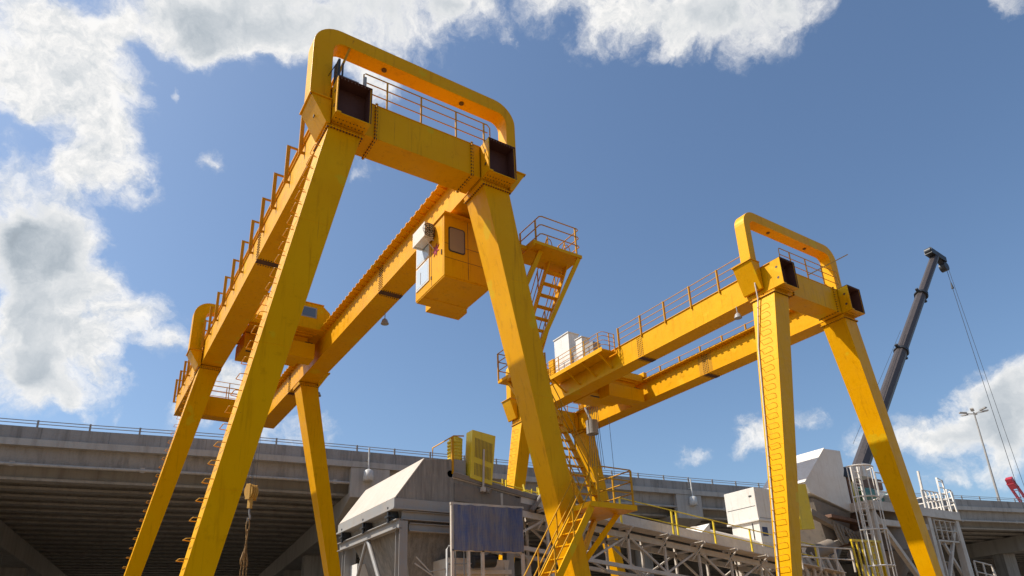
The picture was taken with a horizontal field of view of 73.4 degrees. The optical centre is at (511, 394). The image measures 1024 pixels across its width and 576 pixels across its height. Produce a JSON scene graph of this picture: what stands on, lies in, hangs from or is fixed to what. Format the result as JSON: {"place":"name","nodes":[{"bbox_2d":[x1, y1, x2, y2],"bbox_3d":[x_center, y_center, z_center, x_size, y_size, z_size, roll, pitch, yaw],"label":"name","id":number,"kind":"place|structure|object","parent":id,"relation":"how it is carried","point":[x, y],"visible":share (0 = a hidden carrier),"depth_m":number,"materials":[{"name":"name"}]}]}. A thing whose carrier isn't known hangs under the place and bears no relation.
{"place":"outdoors","nodes":[
{"label":"outdoors","id":0,"kind":"place"},
{"bbox_2d":[0,0,1023,501],"label":"sky","id":1,"kind":"structure","parent":0,"point":[142,142],"materials":[{"name":"blue"}]},
{"label":"ground","id":2,"kind":"structure","parent":0,"visible":0},
{"bbox_2d":[123,29,637,575],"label":"gantry crane","id":3,"kind":"object","parent":2,"relation":"on","point":[455,249],"visible":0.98,"depth_m":23.01,"materials":[{"name":"yellow paint"}]},
{"bbox_2d":[235,292,329,366],"bbox_3d":[-12.502,-3.075,36.724,4.330,2.970,3.800,11,-24,-31],"label":"hoist trolley","id":4,"kind":"object","parent":3,"relation":"on","point":[314,317],"visible":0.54,"depth_m":36.03,"materials":[{"name":"yellow metal"}]},
{"bbox_2d":[239,437,260,575],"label":"hook block","id":5,"kind":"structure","parent":4,"relation":"hanging from","point":[251,490],"depth_m":32.53,"materials":[{"name":"metal"}]},
{"bbox_2d":[336,458,514,575],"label":"aggregate bin","id":6,"kind":"object","parent":2,"relation":"on","point":[397,524],"visible":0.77,"depth_m":22.69,"materials":[{"name":"metal"}]},
{"bbox_2d":[433,555,511,575],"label":"weigh hopper","id":7,"kind":"object","parent":2,"relation":"on","point":[494,566],"visible":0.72,"depth_m":22.13,"materials":[{"name":"white metal"}]},
{"bbox_2d":[450,502,524,575],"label":"blue screen","id":8,"kind":"object","parent":2,"relation":"on","point":[482,528],"visible":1,"depth_m":21.88,"materials":[{"name":"blue metal"},{"name":"white steel"}]},
{"bbox_2d":[0,418,1023,575],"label":"viaduct","id":9,"kind":"object","parent":2,"relation":"on","point":[73,503],"visible":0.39,"depth_m":61.43,"materials":[{"name":"concrete"}]},
{"bbox_2d":[363,448,373,481],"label":"parapet lamp","id":10,"kind":"object","parent":9,"relation":"attached to","point":[368,475],"visible":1,"depth_m":53.17,"materials":[{"name":"silver metal"}]},
{"bbox_2d":[688,479,697,505],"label":"parapet lamp","id":11,"kind":"object","parent":9,"relation":"attached to","point":[693,500],"visible":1,"depth_m":67.44,"materials":[{"name":"silver metal"}]},
{"bbox_2d":[959,407,1000,500],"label":"lamp mast","id":12,"kind":"object","parent":9,"relation":"on","point":[981,410],"visible":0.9,"depth_m":89.94,"materials":[{"name":"grey metal"}]},
{"bbox_2d":[448,471,845,575],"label":"belt conveyor","id":13,"kind":"object","parent":2,"relation":"on","point":[627,528],"visible":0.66,"depth_m":27.12,"materials":[{"name":"white metal"}]},
{"bbox_2d":[432,435,465,474],"bbox_3d":[-2.243,2.079,23.562,1.272,1.438,0.605,11,-24,-31],"label":"drive motor","id":14,"kind":"object","parent":13,"relation":"on","point":[454,447],"visible":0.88,"depth_m":23.55,"materials":[{"name":"yellow paint"}]},
{"bbox_2d":[465,430,495,491],"bbox_3d":[-1.078,2.358,23.931,1.058,2.188,0.570,11,-24,-31],"label":"drive guard","id":15,"kind":"object","parent":13,"relation":"on","point":[479,453],"visible":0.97,"depth_m":23.82,"materials":[{"name":"yellow paint"}]},
{"bbox_2d":[687,524,773,548],"bbox_3d":[9.705,6.533,30.670,5.500,1.028,1.650,11,-24,-31],"label":"belt cover","id":16,"kind":"object","parent":13,"relation":"on","point":[705,527],"visible":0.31,"depth_m":29.69,"materials":[{"name":"white metal"}]},
{"bbox_2d":[499,212,942,575],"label":"gantry crane","id":17,"kind":"object","parent":2,"relation":"on","point":[783,301],"visible":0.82,"depth_m":33.72,"materials":[{"name":"yellow paint"}]},
{"bbox_2d":[573,372,646,406],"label":"hoist trolley","id":18,"kind":"object","parent":17,"relation":"on","point":[623,390],"visible":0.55,"depth_m":44.06,"materials":[{"name":"yellow metal"}]},
{"bbox_2d":[724,487,773,575],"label":"dust collector","id":19,"kind":"object","parent":2,"relation":"on","point":[749,508],"visible":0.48,"depth_m":31.59,"materials":[{"name":"metal"}]},
{"bbox_2d":[763,448,972,575],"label":"mixing plant","id":20,"kind":"object","parent":2,"relation":"on","point":[840,506],"visible":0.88,"depth_m":34.79,"materials":[{"name":"white paint"}]},
{"bbox_2d":[829,247,1023,559],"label":"mobile crane","id":21,"kind":"object","parent":2,"relation":"on","point":[892,377],"visible":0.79,"depth_m":62.55,"materials":[{"name":"paint"}]},
{"bbox_2d":[932,519,996,575],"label":"ladder tower","id":22,"kind":"structure","parent":2,"relation":"on","point":[944,543],"depth_m":37.98,"materials":[{"name":"metal"}]},
{"bbox_2d":[1005,477,1023,501],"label":"red lattice crane","id":23,"kind":"object","parent":2,"relation":"on","point":[1011,483],"visible":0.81,"depth_m":139.41,"materials":[{"name":"paint"}]}
]}

